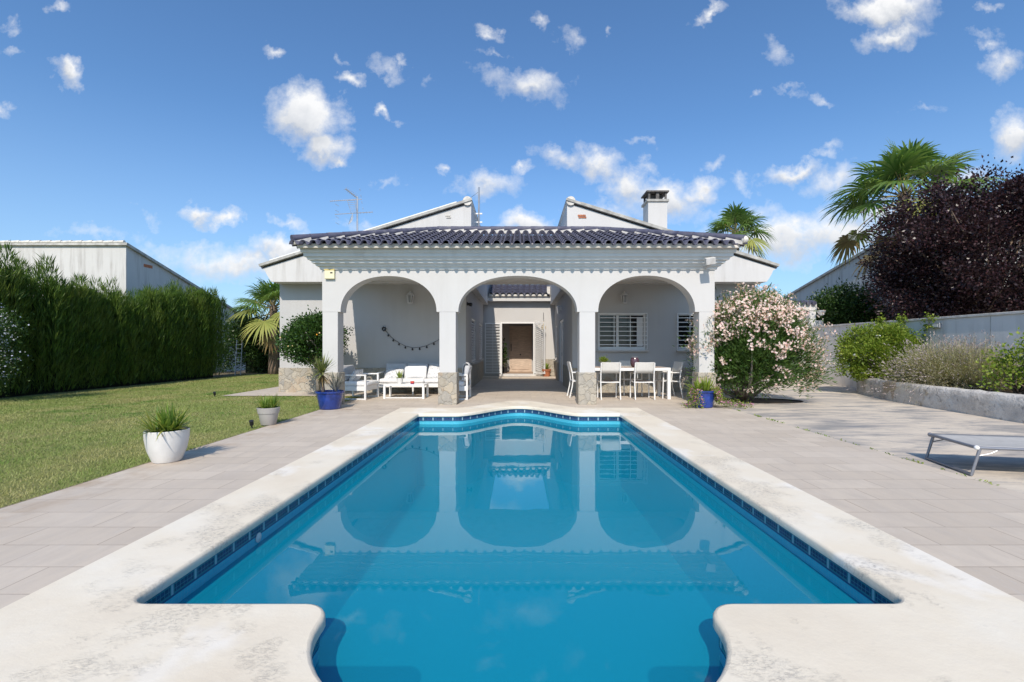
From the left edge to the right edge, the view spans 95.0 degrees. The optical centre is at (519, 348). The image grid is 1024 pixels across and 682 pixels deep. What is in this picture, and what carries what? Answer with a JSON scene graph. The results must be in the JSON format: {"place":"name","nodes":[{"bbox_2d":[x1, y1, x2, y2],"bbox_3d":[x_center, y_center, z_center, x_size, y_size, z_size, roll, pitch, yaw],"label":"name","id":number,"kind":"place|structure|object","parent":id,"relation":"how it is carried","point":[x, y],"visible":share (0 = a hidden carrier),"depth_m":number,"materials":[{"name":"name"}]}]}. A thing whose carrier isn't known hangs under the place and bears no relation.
{"place":"outdoors","nodes":[
{"label":"outdoors","id":0,"kind":"place"},
{"bbox_2d":[0,372,265,399],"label":"hedge bed","id":1,"kind":"object","parent":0,"point":[225,374],"visible":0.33,"depth_m":19.53,"materials":[{"name":"brown soil"}]},
{"bbox_2d":[0,240,231,397],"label":"hedge","id":2,"kind":"object","parent":1,"relation":"on","point":[82,336],"visible":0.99,"depth_m":14.97,"materials":[{"name":"green plant"}]},
{"bbox_2d":[235,340,242,374],"bbox_3d":[-13.663,0.450,22.875,0.285,1.704,0.200,0,0,0],"label":"ladder","id":3,"kind":"object","parent":1,"relation":"on","point":[238,357],"visible":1,"depth_m":22.86,"materials":[{"name":"metal"}]},
{"bbox_2d":[213,310,279,373],"bbox_3d":[-14.120,-0.313,24.734,5.353,3.714,2.851,0,0,0],"label":"climbing shrub","id":4,"kind":"object","parent":1,"relation":"on","point":[254,358],"visible":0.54,"depth_m":24.32,"materials":[{"name":"green plant"}]},
{"bbox_2d":[0,374,359,507],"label":"lawn","id":5,"kind":"structure","parent":0,"point":[81,454],"depth_m":6.89,"materials":[{"name":"green plant"}]},
{"bbox_2d":[0,303,33,400],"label":"plumbago","id":6,"kind":"object","parent":5,"relation":"on","point":[4,344],"visible":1,"depth_m":11.11,"materials":[{"name":"green plant"}]},
{"bbox_2d":[249,420,253,428],"bbox_3d":[-4.357,1.259,7.644,0.070,0.183,0.090,0,0,0],"label":"spike light","id":7,"kind":"object","parent":5,"relation":"on","point":[251,422],"visible":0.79,"depth_m":7.63,"materials":[{"name":"plastic"}]},
{"bbox_2d":[225,277,279,373],"bbox_3d":[-12.248,-1.122,23.523,4.667,4.944,4.363,0,0,31],"label":"fan palm","id":8,"kind":"object","parent":5,"relation":"on","point":[267,293],"visible":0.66,"depth_m":22.74,"materials":[{"name":"green plant"}]},
{"bbox_2d":[252,394,282,424],"bbox_3d":[-4.255,1.021,8.034,0.664,0.550,0.494,0,0,-25],"label":"potted agapanthus","id":9,"kind":"object","parent":5,"relation":"on","point":[267,413],"visible":1,"depth_m":7.91,"materials":[{"name":"white ceramic"}]},
{"bbox_2d":[270,304,353,397],"bbox_3d":[-5.435,0.090,12.342,2.010,2.486,1.946,0,0,26],"label":"orange tree","id":10,"kind":"object","parent":5,"relation":"on","point":[297,342],"visible":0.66,"depth_m":11.94,"materials":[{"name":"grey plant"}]},
{"bbox_2d":[223,387,374,395],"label":"path","id":11,"kind":"structure","parent":0,"point":[273,391],"depth_m":13.40,"materials":[{"name":"tile"}]},
{"bbox_2d":[213,370,799,400],"bbox_3d":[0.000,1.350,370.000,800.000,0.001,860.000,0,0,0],"label":"ground","id":12,"kind":"structure","parent":0,"point":[730,398],"depth_m":12.57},
{"bbox_2d":[0,240,244,371],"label":"neighbour house","id":13,"kind":"structure","parent":12,"relation":"on","point":[129,266],"depth_m":20.30,"materials":[{"name":"paint"}]},
{"bbox_2d":[0,396,362,508],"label":"lawn edging","id":14,"kind":"object","parent":12,"relation":"on","point":[134,466],"visible":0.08,"depth_m":4.89,"materials":[{"name":"grey concrete"}]},
{"bbox_2d":[258,190,779,404],"bbox_3d":[0.000,-1.903,20.082,14.760,6.447,19.835,0,0,0],"label":"villa","id":15,"kind":"object","parent":12,"relation":"on","point":[585,265],"visible":0.98,"depth_m":13.30,"materials":[{"name":"paint"}]},
{"bbox_2d":[324,269,334,278],"bbox_3d":[-4.340,-1.695,10.762,0.231,0.216,0.074,0,0,0],"label":"alarm box","id":16,"kind":"object","parent":15,"relation":"attached to","point":[329,273],"visible":1,"depth_m":10.73,"materials":[{"name":"beige plastic"}]},
{"bbox_2d":[330,189,372,230],"bbox_3d":[-5.319,-4.036,14.928,1.309,2.072,0.521,0,0,0],"label":"tv antenna","id":17,"kind":"object","parent":15,"relation":"on","point":[356,205],"visible":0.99,"depth_m":14.97,"materials":[{"name":"metal"}]},
{"bbox_2d":[406,291,413,303],"bbox_3d":[-3.176,-1.484,13.705,0.250,0.360,0.267,0,0,0],"label":"wall lantern","id":18,"kind":"object","parent":15,"relation":"attached to","point":[410,295],"depth_m":13.64,"materials":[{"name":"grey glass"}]},
{"bbox_2d":[382,326,437,349],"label":"string lights","id":19,"kind":"object","parent":15,"relation":"attached to","point":[404,345],"visible":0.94,"depth_m":13.78,"materials":[{"name":"plastic"}]},
{"bbox_2d":[471,319,477,362],"bbox_3d":[-1.600,-0.252,16.250,0.200,1.495,1.580,0,0,0],"label":"window","id":20,"kind":"structure","parent":15,"relation":"in","point":[473,321],"depth_m":16.68,"materials":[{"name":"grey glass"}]},
{"bbox_2d":[473,187,481,225],"bbox_3d":[-1.307,-3.731,14.175,0.423,2.262,0.250,0,0,0],"label":"antenna mast","id":21,"kind":"object","parent":15,"relation":"attached to","point":[478,214],"visible":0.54,"depth_m":14.18,"materials":[{"name":"metal"}]},
{"bbox_2d":[479,323,483,360],"bbox_3d":[-1.600,-0.252,19.375,0.200,1.495,1.730,0,0,0],"label":"window","id":22,"kind":"structure","parent":15,"relation":"in","point":[480,325],"depth_m":19.67,"materials":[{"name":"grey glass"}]},
{"bbox_2d":[502,338,509,372],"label":"potted plant","id":23,"kind":"object","parent":15,"relation":"on","point":[504,360],"visible":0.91,"depth_m":21.43,"materials":[{"name":"green plant"}]},
{"bbox_2d":[509,326,531,371],"bbox_3d":[0.070,0.035,22.425,1.060,2.190,0.120,0,0,0],"label":"front door","id":24,"kind":"structure","parent":15,"relation":"in","point":[520,337],"depth_m":22.42,"materials":[{"name":"brown wood"}]},
{"bbox_2d":[542,362,550,376],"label":"potted plant","id":25,"kind":"object","parent":15,"relation":"on","point":[547,370],"visible":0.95,"depth_m":20.03,"materials":[{"name":"green plant"}]},
{"bbox_2d":[554,326,556,359],"bbox_3d":[1.578,-0.228,19.950,0.155,1.445,0.980,0,0,0],"label":"window","id":26,"kind":"structure","parent":15,"relation":"in","point":[556,326],"depth_m":20.31,"materials":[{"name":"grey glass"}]},
{"bbox_2d":[556,305,561,313],"bbox_3d":[1.465,-1.405,17.200,0.210,0.310,0.156,0,0,0],"label":"wall lantern","id":27,"kind":"object","parent":15,"relation":"attached to","point":[559,308],"depth_m":17.14,"materials":[{"name":"grey metal"}]},
{"bbox_2d":[560,320,562,381],"bbox_3d":[1.627,0.115,17.575,0.105,2.330,1.850,0,0,0],"label":"patio door","id":28,"kind":"structure","parent":15,"relation":"in","point":[561,322],"depth_m":18.16,"materials":[{"name":"white metal"}]},
{"bbox_2d":[597,313,648,351],"bbox_3d":[3.040,-0.465,13.845,1.500,1.131,0.270,0,0,0],"label":"window","id":29,"kind":"structure","parent":15,"relation":"in","point":[617,332],"depth_m":13.96,"materials":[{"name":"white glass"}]},
{"bbox_2d":[620,291,628,303],"bbox_3d":[3.072,-1.484,13.705,0.250,0.360,0.267,0,0,0],"label":"wall lantern","id":30,"kind":"object","parent":15,"relation":"attached to","point":[624,295],"depth_m":13.63,"materials":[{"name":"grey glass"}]},
{"bbox_2d":[676,313,692,351],"bbox_3d":[5.210,-0.465,13.845,1.180,1.131,0.270,0,0,0],"label":"window","id":31,"kind":"structure","parent":15,"relation":"in","point":[682,323],"depth_m":13.96,"materials":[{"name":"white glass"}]},
{"bbox_2d":[704,257,715,268],"bbox_3d":[4.239,-1.922,10.570,0.227,0.224,0.464,0,0,0],"label":"floodlight","id":32,"kind":"object","parent":15,"relation":"attached to","point":[709,261],"visible":1,"depth_m":10.37,"materials":[{"name":"white paint"}]},
{"bbox_2d":[705,201,775,258],"bbox_3d":[11.690,-3.208,25.461,4.248,9.115,4.286,0,0,0],"label":"fan palm","id":33,"kind":"object","parent":12,"relation":"on","point":[735,216],"visible":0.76,"depth_m":25.01,"materials":[{"name":"green plant"}]},
{"bbox_2d":[672,282,845,402],"bbox_3d":[5.593,-0.141,11.312,3.606,3.047,2.942,0,0,0],"label":"oleander","id":34,"kind":"object","parent":12,"relation":"on","point":[756,340],"visible":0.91,"depth_m":10.69,"materials":[{"name":"green plant"}]},
{"bbox_2d":[755,286,783,297],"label":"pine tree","id":35,"kind":"object","parent":12,"relation":"on","point":[771,292],"visible":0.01,"depth_m":44.55,"materials":[{"name":"green plant"}]},
{"bbox_2d":[806,278,895,324],"bbox_3d":[13.512,-0.802,18.639,5.195,4.203,3.124,0,0,12],"label":"evergreen shrub","id":36,"kind":"object","parent":12,"relation":"on","point":[839,306],"visible":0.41,"depth_m":18.14,"materials":[{"name":"green plant"}]},
{"bbox_2d":[781,211,1019,306],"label":"neighbour house","id":37,"kind":"structure","parent":12,"relation":"on","point":[843,273],"depth_m":25.14,"materials":[{"name":"paint"}]},
{"bbox_2d":[819,138,1010,315],"bbox_3d":[14.498,-3.229,17.497,5.617,9.158,6.116,0,0,0],"label":"fan palm","id":38,"kind":"object","parent":12,"relation":"on","point":[904,164],"visible":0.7,"depth_m":17.17,"materials":[{"name":"green plant"}]},
{"bbox_2d":[854,154,1023,320],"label":"purple plum tree","id":39,"kind":"object","parent":12,"relation":"on","point":[955,275],"visible":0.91,"depth_m":13.68,"materials":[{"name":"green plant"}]},
{"bbox_2d":[0,379,1023,608],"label":"terrace paving","id":40,"kind":"structure","parent":0,"point":[972,527],"depth_m":4.35,"materials":[{"name":"tile"}]},
{"bbox_2d":[120,400,205,463],"bbox_3d":[-4.118,0.939,5.422,0.874,0.714,0.941,0,0,0],"label":"potted agapanthus","id":41,"kind":"object","parent":40,"relation":"on","point":[165,439],"visible":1,"depth_m":5.29,"materials":[{"name":"white ceramic"}]},
{"bbox_2d":[300,354,344,409],"bbox_3d":[-4.190,0.672,10.033,0.932,1.249,0.958,0,0,0],"label":"potted yucca","id":42,"kind":"object","parent":40,"relation":"on","point":[329,399],"visible":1,"depth_m":9.92,"materials":[{"name":"blue ceramic"}]},
{"bbox_2d":[343,365,378,399],"bbox_3d":[-4.175,0.872,12.202,0.790,0.856,0.800,0,0,7],"label":"garden armchair","id":43,"kind":"object","parent":40,"relation":"on","point":[365,385],"visible":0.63,"depth_m":11.89,"materials":[{"name":"white fabric"}]},
{"bbox_2d":[349,369,362,380],"bbox_3d":[-4.220,0.720,12.150,0.260,0.346,0.440,0,0,7],"label":"scatter cushion","id":44,"kind":"object","parent":43,"relation":"on","point":[358,372],"visible":0.81,"depth_m":12.02,"materials":[{"name":"fabric"}]},
{"bbox_2d":[383,383,428,398],"bbox_3d":[-2.960,1.117,12.340,1.056,0.365,0.600,0,0,0],"label":"coffee table","id":45,"kind":"object","parent":40,"relation":"on","point":[390,385],"visible":1,"depth_m":12.06,"materials":[{"name":"white metal"}]},
{"bbox_2d":[393,371,404,383],"bbox_3d":[-3.143,0.744,12.295,0.341,0.381,0.399,0,0,15],"label":"potted aloe","id":46,"kind":"object","parent":45,"relation":"on","point":[399,378],"visible":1,"depth_m":12.23,"materials":[{"name":"white ceramic"}]},
{"bbox_2d":[377,363,438,394],"bbox_3d":[-2.930,0.872,13.295,1.960,0.856,0.790,0,0,0],"label":"garden sofa","id":47,"kind":"object","parent":40,"relation":"on","point":[432,382],"visible":0.43,"depth_m":12.94,"materials":[{"name":"white fabric"}]},
{"bbox_2d":[384,369,403,377],"bbox_3d":[-3.520,0.730,13.220,0.500,0.300,0.315,0,0,0],"label":"scatter cushion","id":48,"kind":"object","parent":47,"relation":"on","point":[389,373],"visible":0.71,"depth_m":13.16,"materials":[{"name":"fabric"}]},
{"bbox_2d":[404,366,426,377],"bbox_3d":[-2.930,0.670,13.280,0.620,0.352,0.200,0,0,0],"label":"scatter cushion","id":49,"kind":"object","parent":47,"relation":"on","point":[415,371],"visible":0.99,"depth_m":13.21,"materials":[{"name":"white fabric"}]},
{"bbox_2d":[427,365,438,377],"bbox_3d":[-2.320,0.680,13.240,0.548,0.424,0.219,0,0,0],"label":"scatter cushion","id":50,"kind":"object","parent":47,"relation":"on","point":[433,371],"visible":0.55,"depth_m":13.17,"materials":[{"name":"fabric"}]},
{"bbox_2d":[459,365,471,399],"bbox_3d":[-1.645,0.872,12.200,0.790,0.856,0.800,0,0,0],"label":"garden armchair","id":51,"kind":"object","parent":40,"relation":"on","point":[464,385],"visible":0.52,"depth_m":11.86,"materials":[{"name":"white metal"}]},
{"bbox_2d":[461,362,470,378],"bbox_3d":[-1.367,0.588,12.145,0.230,0.444,0.328,0,0,0],"label":"towel","id":52,"kind":"object","parent":51,"relation":"hanging from","point":[468,363],"visible":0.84,"depth_m":12.09,"materials":[{"name":"white fabric"}]},
{"bbox_2d":[0,401,1023,681],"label":"pool coping","id":53,"kind":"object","parent":40,"relation":"in","point":[122,615],"depth_m":2.26,"materials":[{"name":"beige stone"}]},
{"bbox_2d":[178,416,860,681],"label":"water","id":54,"kind":"structure","parent":53,"relation":"in","point":[518,549],"depth_m":3.18,"materials":[{"name":"blue liquid"}]},
{"bbox_2d":[567,361,577,397],"bbox_3d":[1.590,0.828,12.549,0.593,0.950,0.519,0,0,-2],"label":"dining chair","id":55,"kind":"object","parent":40,"relation":"on","point":[570,369],"visible":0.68,"depth_m":12.43,"materials":[{"name":"white metal"}]},
{"bbox_2d":[597,362,620,399],"bbox_3d":[2.310,0.828,12.070,0.519,0.950,0.592,0,0,0],"label":"dining chair","id":56,"kind":"object","parent":40,"relation":"on","point":[610,367],"visible":1,"depth_m":11.84,"materials":[{"name":"white metal"}]},
{"bbox_2d":[619,361,642,395],"bbox_3d":[3.100,0.828,13.050,0.519,0.950,0.592,0,0,0],"label":"dining chair","id":57,"kind":"object","parent":40,"relation":"on","point":[625,363],"visible":0.53,"depth_m":12.79,"materials":[{"name":"white metal"}]},
{"bbox_2d":[595,366,670,398],"bbox_3d":[2.815,0.899,12.360,2.070,0.802,0.920,0,0,0],"label":"dining table","id":58,"kind":"object","parent":40,"relation":"on","point":[631,368],"visible":0.54,"depth_m":11.90,"materials":[{"name":"white wood"}]},
{"bbox_2d":[599,355,608,362],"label":"potted herb","id":59,"kind":"object","parent":58,"relation":"on","point":[603,359],"visible":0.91,"depth_m":12.32,"materials":[{"name":"plant"}]},
{"bbox_2d":[630,357,638,366],"bbox_3d":[3.030,0.360,12.300,0.236,0.273,0.236,0,0,0],"label":"hurricane lantern","id":60,"kind":"object","parent":58,"relation":"on","point":[633,360],"visible":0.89,"depth_m":12.22,"materials":[{"name":"purple glass"}]},
{"bbox_2d":[630,362,654,399],"bbox_3d":[3.170,0.828,12.070,0.519,0.950,0.592,0,0,0],"label":"dining chair","id":61,"kind":"object","parent":40,"relation":"on","point":[645,367],"visible":1,"depth_m":11.84,"materials":[{"name":"white metal"}]},
{"bbox_2d":[655,361,683,397],"bbox_3d":[3.959,0.828,12.404,0.592,0.950,0.519,0,0,-7],"label":"dining chair","id":62,"kind":"object","parent":40,"relation":"on","point":[677,367],"visible":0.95,"depth_m":12.43,"materials":[{"name":"white metal"}]},
{"bbox_2d":[0,0,1023,320],"label":"sky","id":63,"kind":"structure","parent":0,"point":[201,136],"materials":[{"name":"blue"}]},
{"bbox_2d":[727,399,803,403],"bbox_3d":[6.000,1.330,11.650,2.200,0.001,1.400,0,0,0],"label":"planting bed","id":64,"kind":"object","parent":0,"point":[772,401],"visible":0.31,"depth_m":11.69,"materials":[{"name":"soil"}]},
{"bbox_2d":[684,382,1023,492],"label":"driveway paving","id":65,"kind":"structure","parent":0,"point":[852,415],"depth_m":7.91,"materials":[{"name":"concrete"}]},
{"bbox_2d":[681,375,753,408],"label":"potted plants","id":66,"kind":"object","parent":65,"relation":"on","point":[702,394],"visible":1,"depth_m":10.16,"materials":[{"name":"green plant"}]},
{"bbox_2d":[766,300,822,382],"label":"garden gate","id":67,"kind":"structure","parent":65,"relation":"on","point":[811,304],"depth_m":17.74,"materials":[{"name":"white metal"}]},
{"bbox_2d":[816,310,825,315],"bbox_3d":[11.352,-1.321,17.688,0.336,0.202,0.355,0,0,0],"label":"bulkhead lamp","id":68,"kind":"object","parent":67,"relation":"attached to","point":[821,311],"visible":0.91,"depth_m":17.58,"materials":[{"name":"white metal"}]},
{"bbox_2d":[717,403,992,484],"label":"weeds","id":69,"kind":"object","parent":65,"relation":"on","point":[870,447],"visible":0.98,"depth_m":5.99,"materials":[{"name":"green plant"}]},
{"bbox_2d":[812,311,1023,387],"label":"garden wall","id":70,"kind":"structure","parent":65,"relation":"on","point":[1000,326],"depth_m":11.88,"materials":[{"name":"paint"}]},
{"bbox_2d":[875,311,938,343],"bbox_3d":[10.971,-0.564,13.416,0.225,1.020,2.245,0,0,0],"label":"wall creeper","id":71,"kind":"object","parent":70,"relation":"attached to","point":[880,321],"depth_m":12.79,"materials":[{"name":"green plant"}]},
{"bbox_2d":[931,323,940,327],"bbox_3d":[11.017,-0.596,12.403,0.065,0.130,0.240,0,0,0],"label":"wall light","id":72,"kind":"object","parent":70,"relation":"attached to","point":[936,325],"visible":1,"depth_m":12.35,"materials":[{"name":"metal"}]},
{"bbox_2d":[856,377,1023,422],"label":"planter","id":73,"kind":"object","parent":65,"relation":"on","point":[1007,405],"visible":0.67,"depth_m":9.69,"materials":[{"name":"concrete"},{"name":"soil"}]},
{"bbox_2d":[826,318,926,382],"bbox_3d":[10.281,0.146,13.346,2.773,1.991,2.143,0,0,0],"label":"lime green bush","id":74,"kind":"object","parent":73,"relation":"in","point":[867,342],"visible":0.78,"depth_m":13.03,"materials":[{"name":"green plant"}]},
{"bbox_2d":[846,330,1022,403],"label":"lavender","id":75,"kind":"object","parent":73,"relation":"in","point":[946,365],"visible":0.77,"depth_m":10.74,"materials":[{"name":"plant"}]},
{"bbox_2d":[965,342,1023,394],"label":"shrub","id":76,"kind":"object","parent":73,"relation":"on","point":[1018,374],"visible":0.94,"depth_m":9.24,"materials":[{"name":"green plant"}]},
{"bbox_2d":[1009,327,1023,359],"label":"tall rose shrub","id":77,"kind":"object","parent":73,"relation":"on","point":[1021,344],"visible":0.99,"depth_m":9.00,"materials":[{"name":"green plant"}]},
{"bbox_2d":[925,433,1023,475],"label":"sun lounger","id":78,"kind":"object","parent":65,"relation":"on","point":[978,443],"visible":1,"depth_m":5.08,"materials":[{"name":"grey metal"},{"name":"dark plastic"},{"name":"grey fabric"}]}
]}

